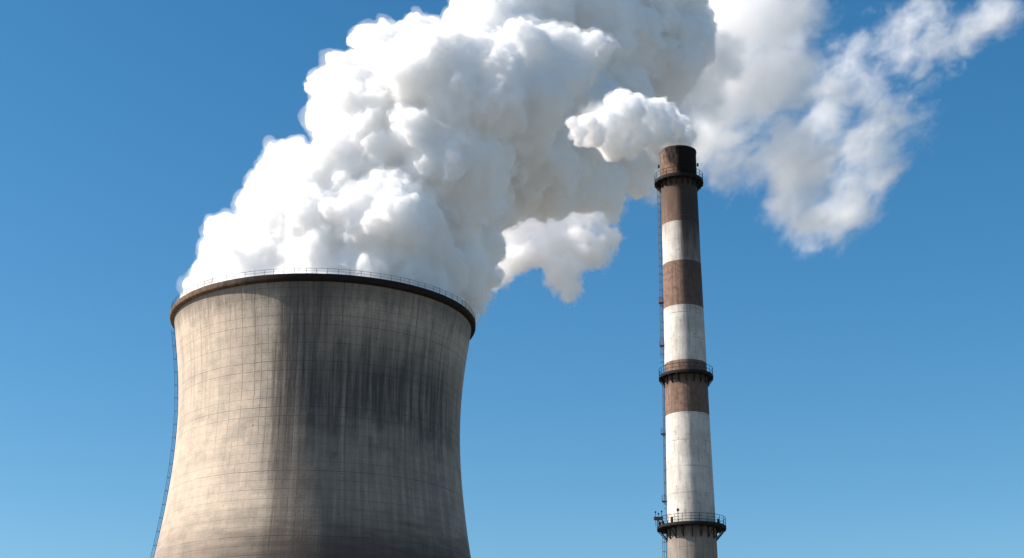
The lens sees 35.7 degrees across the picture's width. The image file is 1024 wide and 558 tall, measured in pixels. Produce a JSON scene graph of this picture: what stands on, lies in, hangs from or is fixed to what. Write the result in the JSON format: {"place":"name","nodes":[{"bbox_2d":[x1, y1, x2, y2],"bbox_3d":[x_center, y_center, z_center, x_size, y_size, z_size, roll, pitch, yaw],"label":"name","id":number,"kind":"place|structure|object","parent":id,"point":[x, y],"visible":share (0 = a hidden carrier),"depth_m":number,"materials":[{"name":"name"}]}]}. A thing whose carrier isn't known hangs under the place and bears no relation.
{"place":"outdoors","nodes":[
{"label":"outdoors","id":0,"kind":"place"},
{"bbox_2d":[150,267,475,557],"bbox_3d":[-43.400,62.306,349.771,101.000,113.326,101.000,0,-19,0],"label":"cooling tower","id":1,"kind":"structure","parent":0,"point":[319,414],"depth_m":332.89,"materials":[{"name":"concrete"}]},
{"bbox_2d":[0,0,1023,557],"label":"sky","id":2,"kind":"structure","parent":0,"point":[861,162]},
{"bbox_2d":[653,145,725,557],"bbox_3d":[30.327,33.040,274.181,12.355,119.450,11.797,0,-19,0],"label":"chimney","id":3,"kind":"object","parent":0,"point":[691,528],"visible":1,"depth_m":277.01,"materials":[{"name":"paint"}]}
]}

